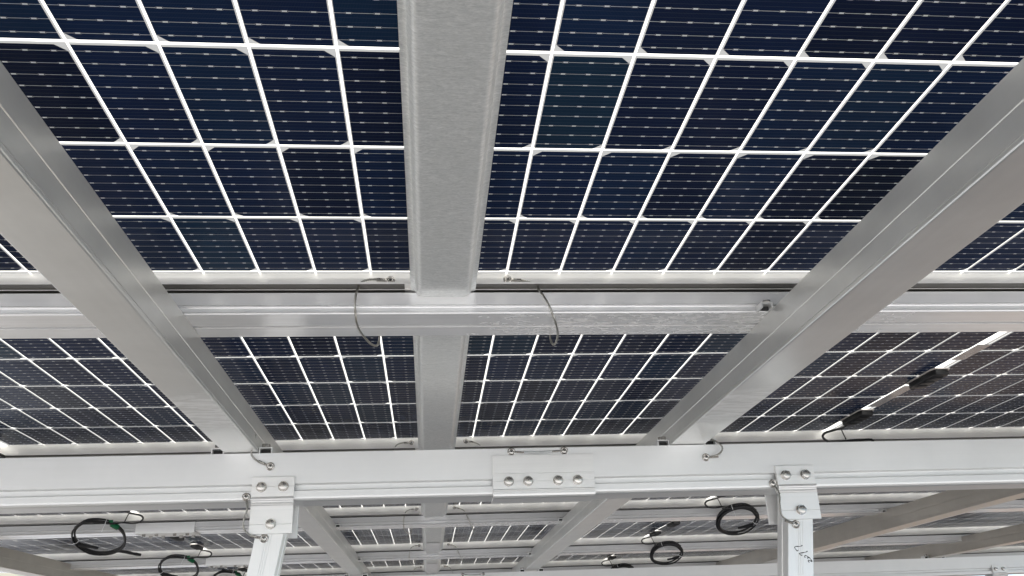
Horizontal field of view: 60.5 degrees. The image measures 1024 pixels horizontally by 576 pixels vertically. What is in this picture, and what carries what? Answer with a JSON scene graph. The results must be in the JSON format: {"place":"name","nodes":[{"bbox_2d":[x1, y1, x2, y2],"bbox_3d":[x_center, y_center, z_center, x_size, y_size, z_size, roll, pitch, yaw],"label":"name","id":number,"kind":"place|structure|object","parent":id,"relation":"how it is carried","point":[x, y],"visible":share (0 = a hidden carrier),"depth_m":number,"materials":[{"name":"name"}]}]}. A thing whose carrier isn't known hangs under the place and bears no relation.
{"place":"outdoors","nodes":[
{"label":"outdoors","id":0,"kind":"place"},
{"bbox_2d":[0,438,1023,513],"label":"beam","id":1,"kind":"structure","parent":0,"point":[109,483],"depth_m":1.81,"materials":[{"name":"white metal"}]},
{"bbox_2d":[0,547,116,575],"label":"rafter","id":2,"kind":"object","parent":1,"relation":"on","point":[19,562],"depth_m":3.80,"materials":[{"name":"metal"}]},
{"bbox_2d":[0,499,1023,539],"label":"purlin","id":3,"kind":"object","parent":2,"relation":"on","point":[372,522],"visible":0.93,"depth_m":3.35,"materials":[{"name":"metal"}]},
{"bbox_2d":[135,522,200,538],"bbox_3d":[-1.280,0.906,3.274,0.210,0.047,0.107,0,-22,-5],"label":"purlin splice","id":4,"kind":"object","parent":3,"relation":"attached to","point":[168,529],"visible":1,"depth_m":3.23,"materials":[{"name":"silver metal"}]},
{"bbox_2d":[0,503,420,525],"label":"solar panel","id":5,"kind":"object","parent":3,"relation":"on","point":[25,519],"visible":0.09,"depth_m":3.26,"materials":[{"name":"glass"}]},
{"bbox_2d":[71,512,143,555],"bbox_3d":[-1.470,0.900,3.201,0.250,0.139,0.199,0,-22,-5],"label":"cable coil","id":6,"kind":"object","parent":5,"relation":"hanging from","point":[83,547],"visible":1,"depth_m":3.19,"materials":[{"name":"black rubber"}]},
{"bbox_2d":[403,507,417,533],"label":"earthing wire","id":7,"kind":"object","parent":3,"relation":"attached to","point":[416,508],"visible":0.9,"depth_m":3.35,"materials":[{"name":"metal"}]},
{"bbox_2d":[453,506,473,532],"bbox_3d":[-0.161,0.892,3.373,0.085,0.085,0.124,-12,-30,38],"label":"earthing wire","id":8,"kind":"object","parent":3,"relation":"attached to","point":[454,507],"visible":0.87,"depth_m":3.35,"materials":[{"name":"metal"}]},
{"bbox_2d":[866,513,963,538],"bbox_3d":[1.829,1.108,4.090,0.095,0.016,1.008,0,-22,-6],"label":"gutter","id":9,"kind":"object","parent":3,"relation":"attached to","point":[917,525],"visible":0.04,"depth_m":4.03,"materials":[{"name":"metal"}]},
{"bbox_2d":[875,511,1023,536],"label":"solar panel","id":10,"kind":"object","parent":9,"relation":"on","point":[969,523],"visible":0.34,"depth_m":4.54,"materials":[{"name":"glass"}]},
{"bbox_2d":[287,552,1023,575],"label":"purlin","id":11,"kind":"object","parent":2,"relation":"on","point":[651,565],"visible":0.3,"depth_m":5.46,"materials":[{"name":"metal"}]},
{"bbox_2d":[424,559,440,572],"bbox_3d":[-0.445,1.544,4.897,0.095,0.018,1.008,0,-22,-6],"label":"gutter","id":12,"kind":"object","parent":11,"relation":"attached to","point":[431,566],"visible":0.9,"depth_m":4.91,"materials":[{"name":"metal"}]},
{"bbox_2d":[440,549,757,570],"bbox_3d":[0.638,1.512,5.004,2.170,0.041,1.077,0,-22,-5],"label":"solar panel","id":13,"kind":"object","parent":12,"relation":"on","point":[574,560],"visible":0.3,"depth_m":5.42,"materials":[{"name":"glass"}]},
{"bbox_2d":[601,560,633,568],"bbox_3d":[0.665,1.757,5.435,0.214,0.119,0.144,20,-26,-28],"label":"cable coil","id":14,"kind":"object","parent":13,"relation":"hanging from","point":[626,565],"visible":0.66,"depth_m":5.40,"materials":[{"name":"black rubber"}]},
{"bbox_2d":[813,547,838,553],"bbox_3d":[1.732,1.540,5.107,0.095,0.016,1.008,0,-22,-5],"label":"gutter","id":15,"kind":"object","parent":11,"relation":"attached to","point":[825,550],"visible":0.01,"depth_m":4.93,"materials":[{"name":"metal"}]},
{"bbox_2d":[813,542,1023,557],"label":"solar panel","id":16,"kind":"object","parent":15,"relation":"on","point":[857,551],"visible":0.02,"depth_m":5.64,"materials":[{"name":"glass"}]},
{"bbox_2d":[0,61,370,575],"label":"rafter","id":17,"kind":"object","parent":1,"relation":"on","point":[63,234],"visible":1,"depth_m":1.00,"materials":[{"name":"metal"}]},
{"bbox_2d":[0,528,422,560],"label":"solar panel","id":18,"kind":"object","parent":17,"relation":"on","point":[237,544],"visible":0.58,"depth_m":4.10,"materials":[{"name":"glass"}]},
{"bbox_2d":[158,550,211,575],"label":"cable coil","id":19,"kind":"object","parent":18,"relation":"hanging from","point":[179,556],"visible":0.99,"depth_m":4.17,"materials":[{"name":"black rubber"}]},
{"bbox_2d":[12,560,423,575],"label":"solar panel","id":20,"kind":"object","parent":17,"relation":"on","point":[336,568],"visible":0.3,"depth_m":5.24,"materials":[{"name":"glass"}]},
{"bbox_2d":[214,570,246,575],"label":"cable coil","id":21,"kind":"object","parent":20,"relation":"hanging from","point":[236,573],"visible":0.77,"depth_m":5.18,"materials":[{"name":"black rubber"}]},
{"bbox_2d":[250,434,274,470],"bbox_3d":[-0.507,0.333,1.774,0.026,0.062,0.061,-14,-31,41],"label":"earthing wire","id":22,"kind":"object","parent":17,"relation":"attached to","point":[270,466],"visible":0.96,"depth_m":1.77,"materials":[{"name":"silver metal"}]},
{"bbox_2d":[0,291,1023,338],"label":"purlin","id":23,"kind":"object","parent":17,"relation":"on","point":[43,315],"depth_m":1.32,"materials":[{"name":"metal"}]},
{"bbox_2d":[0,0,415,293],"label":"solar panel","id":24,"kind":"object","parent":23,"relation":"on","point":[232,146],"visible":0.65,"depth_m":0.95,"materials":[{"name":"blue glass"}]},
{"bbox_2d":[0,336,417,457],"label":"solar panel","id":25,"kind":"object","parent":23,"relation":"on","point":[75,397],"visible":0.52,"depth_m":1.90,"materials":[{"name":"glass"}]},
{"bbox_2d":[354,276,394,346],"bbox_3d":[-0.199,0.032,1.318,0.040,0.098,0.131,3,-23,9],"label":"earthing wire","id":26,"kind":"object","parent":23,"relation":"attached to","point":[390,279],"visible":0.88,"depth_m":1.30,"materials":[{"name":"silver metal"}]},
{"bbox_2d":[397,0,512,295],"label":"gutter","id":27,"kind":"object","parent":23,"relation":"attached to","point":[452,53],"visible":1,"depth_m":0.87,"materials":[{"name":"metal"}]},
{"bbox_2d":[471,0,1023,292],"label":"solar panel","id":28,"kind":"object","parent":27,"relation":"on","point":[714,145],"visible":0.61,"depth_m":0.99,"materials":[{"name":"blue glass"}]},
{"bbox_2d":[503,275,558,344],"bbox_3d":[0.053,0.035,1.338,0.085,0.085,0.124,-12,-30,38],"label":"earthing wire","id":29,"kind":"object","parent":23,"relation":"attached to","point":[507,278],"visible":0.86,"depth_m":1.32,"materials":[{"name":"silver metal"}]},
{"bbox_3d":[0.881,0.460,2.459,6.663,0.039,0.098,0,-22,-5],"label":"purlin","id":30,"kind":"object","parent":17,"relation":"on","visible":0},
{"bbox_2d":[393,440,413,450],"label":"earthing wire","id":31,"kind":"object","parent":30,"relation":"attached to","point":[410,442],"visible":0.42,"depth_m":2.33,"materials":[{"name":"metal"}]},
{"bbox_2d":[421,503,447,516],"bbox_3d":[-0.251,0.674,2.866,0.095,0.016,1.008,0,-22,-5],"label":"gutter","id":32,"kind":"object","parent":30,"relation":"attached to","point":[433,509],"visible":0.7,"depth_m":3.14,"materials":[{"name":"metal"}]},
{"bbox_2d":[447,490,946,513],"bbox_3d":[0.832,0.643,2.972,2.170,0.041,1.077,0,-22,-5],"label":"solar panel","id":33,"kind":"object","parent":32,"relation":"on","point":[725,501],"visible":0.1,"depth_m":3.45,"materials":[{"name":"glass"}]},
{"bbox_2d":[704,497,759,534],"bbox_3d":[0.859,0.888,3.403,0.214,0.119,0.144,20,-26,-28],"label":"cable coil","id":34,"kind":"object","parent":33,"relation":"hanging from","point":[723,512],"visible":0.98,"depth_m":3.40,"materials":[{"name":"black rubber"}]},
{"bbox_2d":[413,335,469,449],"bbox_3d":[-0.154,0.241,1.850,0.095,0.016,1.008,0,-22,-6],"label":"gutter","id":35,"kind":"object","parent":30,"relation":"attached to","point":[439,363],"visible":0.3,"depth_m":1.72,"materials":[{"name":"metal"}]},
{"bbox_2d":[455,332,1023,448],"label":"solar panel","id":36,"kind":"object","parent":35,"relation":"on","point":[536,391],"visible":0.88,"depth_m":2.01,"materials":[{"name":"glass"}]},
{"bbox_2d":[822,425,873,441],"bbox_3d":[0.967,0.444,2.385,0.225,0.097,0.146,21,-27,-30],"label":"cable coil","id":37,"kind":"object","parent":36,"relation":"hanging from","point":[845,440],"visible":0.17,"depth_m":2.39,"materials":[{"name":"black rubber"}]},
{"bbox_2d":[463,439,482,448],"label":"earthing wire","id":38,"kind":"object","parent":30,"relation":"attached to","point":[465,441],"visible":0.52,"depth_m":2.35,"materials":[{"name":"metal"}]},
{"bbox_2d":[211,445,224,453],"bbox_3d":[-0.601,0.336,1.805,0.026,0.021,0.040,0,-22,-6],"label":"rafter clip","id":39,"kind":"object","parent":1,"relation":"attached to","point":[216,450],"visible":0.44,"depth_m":1.79,"materials":[{"name":"metal"}]},
{"bbox_2d":[259,444,275,452],"bbox_3d":[-0.506,0.336,1.814,0.027,0.021,0.040,0,-22,-5],"label":"rafter clip","id":40,"kind":"object","parent":1,"relation":"attached to","point":[265,448],"visible":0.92,"depth_m":1.80,"materials":[{"name":"metal"}]},
{"bbox_2d":[249,476,298,538],"bbox_3d":[-0.480,0.445,1.777,0.083,0.112,0.095,0,-22,-5],"label":"post bracket","id":41,"kind":"object","parent":1,"relation":"attached to","point":[272,506],"visible":0.93,"depth_m":1.74,"materials":[{"name":"metal"}]},
{"bbox_2d":[242,493,267,542],"bbox_3d":[-0.507,0.451,1.728,0.057,0.098,0.021,0,-22,-5],"label":"earthing wire","id":42,"kind":"object","parent":41,"relation":"attached to","point":[262,538],"visible":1,"depth_m":1.72,"materials":[{"name":"silver metal"}]},
{"bbox_2d":[491,454,594,503],"bbox_3d":[0.063,0.399,1.838,0.211,0.088,0.076,0,-22,-5],"label":"beam splice","id":43,"kind":"object","parent":1,"relation":"attached to","point":[543,478],"visible":1,"depth_m":1.81,"materials":[{"name":"metal"}]},
{"bbox_2d":[507,447,567,454],"bbox_3d":[0.054,0.341,1.833,0.128,0.017,0.009,0,-22,-5],"label":"earthing wire","id":44,"kind":"object","parent":43,"relation":"attached to","point":[562,450],"visible":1,"depth_m":1.83,"materials":[{"name":"silver metal"}]},
{"bbox_2d":[653,436,669,445],"bbox_3d":[0.322,0.335,1.894,0.026,0.021,0.040,0,-22,-5],"label":"rafter clip","id":45,"kind":"object","parent":1,"relation":"attached to","point":[661,440],"visible":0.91,"depth_m":1.88,"materials":[{"name":"metal"}]},
{"bbox_2d":[704,439,716,444],"bbox_3d":[0.424,0.335,1.903,0.027,0.021,0.040,0,-22,-5],"label":"rafter clip","id":46,"kind":"object","parent":1,"relation":"attached to","point":[710,442],"visible":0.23,"depth_m":1.89,"materials":[{"name":"metal"}]},
{"bbox_2d":[512,58,1023,571],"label":"rafter","id":47,"kind":"object","parent":1,"relation":"on","point":[954,192],"visible":1,"depth_m":1.05,"materials":[{"name":"metal"}]},
{"bbox_2d":[0,534,971,572],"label":"purlin","id":48,"kind":"object","parent":47,"relation":"on","point":[477,553],"visible":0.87,"depth_m":4.38,"materials":[{"name":"metal"}]},
{"bbox_2d":[205,556,250,568],"bbox_3d":[-1.377,1.344,4.288,0.210,0.047,0.107,0,-22,-5],"label":"purlin splice","id":49,"kind":"object","parent":48,"relation":"attached to","point":[226,562],"visible":0.94,"depth_m":4.24,"materials":[{"name":"silver metal"}]},
{"bbox_2d":[409,544,420,564],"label":"earthing wire","id":50,"kind":"object","parent":48,"relation":"attached to","point":[418,545],"visible":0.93,"depth_m":4.36,"materials":[{"name":"metal"}]},
{"bbox_2d":[422,527,444,552],"bbox_3d":[-0.348,1.113,3.880,0.095,0.018,1.008,0,-22,-5],"label":"gutter","id":51,"kind":"object","parent":48,"relation":"attached to","point":[433,539],"visible":0.87,"depth_m":3.84,"materials":[{"name":"metal"}]},
{"bbox_2d":[442,516,862,549],"bbox_3d":[0.735,1.081,3.986,2.170,0.041,1.077,0,-22,-6],"label":"solar panel","id":52,"kind":"object","parent":51,"relation":"on","point":[482,537],"visible":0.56,"depth_m":4.30,"materials":[{"name":"glass"}]},
{"bbox_2d":[641,537,682,564],"bbox_3d":[0.762,1.326,4.418,0.214,0.119,0.144,20,-26,-28],"label":"cable coil","id":53,"kind":"object","parent":52,"relation":"hanging from","point":[666,543],"visible":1,"depth_m":4.41,"materials":[{"name":"black rubber"}]},
{"bbox_2d":[702,438,722,460],"bbox_3d":[0.423,0.343,1.868,0.054,0.055,0.021,-11,-29,36],"label":"earthing wire","id":54,"kind":"object","parent":47,"relation":"attached to","point":[706,457],"visible":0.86,"depth_m":1.86,"materials":[{"name":"silver metal"}]},
{"bbox_2d":[756,300,772,311],"bbox_3d":[0.380,0.027,1.318,0.018,0.010,0.027,0,-22,-6],"label":"rafter clip","id":55,"kind":"object","parent":47,"relation":"attached to","point":[765,305],"visible":1,"depth_m":1.32,"materials":[{"name":"metal"}]},
{"bbox_2d":[765,465,821,524],"bbox_3d":[0.599,0.443,1.880,0.083,0.112,0.095,0,-22,-5],"label":"post bracket","id":56,"kind":"object","parent":1,"relation":"attached to","point":[797,486],"visible":0.94,"depth_m":1.85,"materials":[{"name":"metal"}]},
{"bbox_2d":[769,479,799,528],"bbox_3d":[0.572,0.449,1.830,0.053,0.102,0.023,0,-22,-6],"label":"earthing wire","id":57,"kind":"object","parent":56,"relation":"attached to","point":[794,523],"visible":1,"depth_m":1.82,"materials":[{"name":"silver metal"}]},
{"bbox_2d":[716,488,1023,564],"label":"rafter","id":58,"kind":"object","parent":1,"relation":"on","point":[942,505],"visible":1,"depth_m":3.37,"materials":[{"name":"metal"}]},
{"bbox_2d":[865,523,1023,559],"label":"rafter","id":59,"kind":"object","parent":1,"relation":"on","point":[1005,536],"depth_m":4.57,"materials":[{"name":"metal"}]},
{"bbox_2d":[0,573,1023,575],"label":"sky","id":60,"kind":"structure","parent":0,"point":[1,574],"materials":[{"name":"white"}]},
{"bbox_3d":[-0.208,1.576,4.650,0.215,0.088,0.076,0,-22,-5],"label":"beam splice","id":61,"kind":"object","parent":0,"visible":0},
{"bbox_2d":[461,572,484,575],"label":"earthing wire","id":62,"kind":"object","parent":61,"relation":"attached to","point":[463,574],"visible":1,"depth_m":4.64,"materials":[{"name":"silver metal"}]},
{"label":"ground","id":63,"kind":"structure","parent":0,"visible":0},
{"bbox_2d":[246,508,293,575],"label":"post","id":64,"kind":"object","parent":63,"relation":"on","point":[266,558],"visible":0.58,"depth_m":1.71,"materials":[{"name":"metal"}]},
{"bbox_2d":[403,555,1023,575],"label":"beam","id":65,"kind":"structure","parent":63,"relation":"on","point":[967,566],"depth_m":4.84,"materials":[{"name":"white metal"}]},
{"bbox_2d":[986,565,1007,575],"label":"post bracket","id":66,"kind":"object","parent":65,"relation":"attached to","point":[999,570],"visible":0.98,"depth_m":4.89,"materials":[{"name":"metal"}]},
{"bbox_2d":[777,496,812,575],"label":"post","id":67,"kind":"object","parent":63,"relation":"on","point":[794,551],"visible":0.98,"depth_m":1.81,"materials":[{"name":"metal"}]}
]}

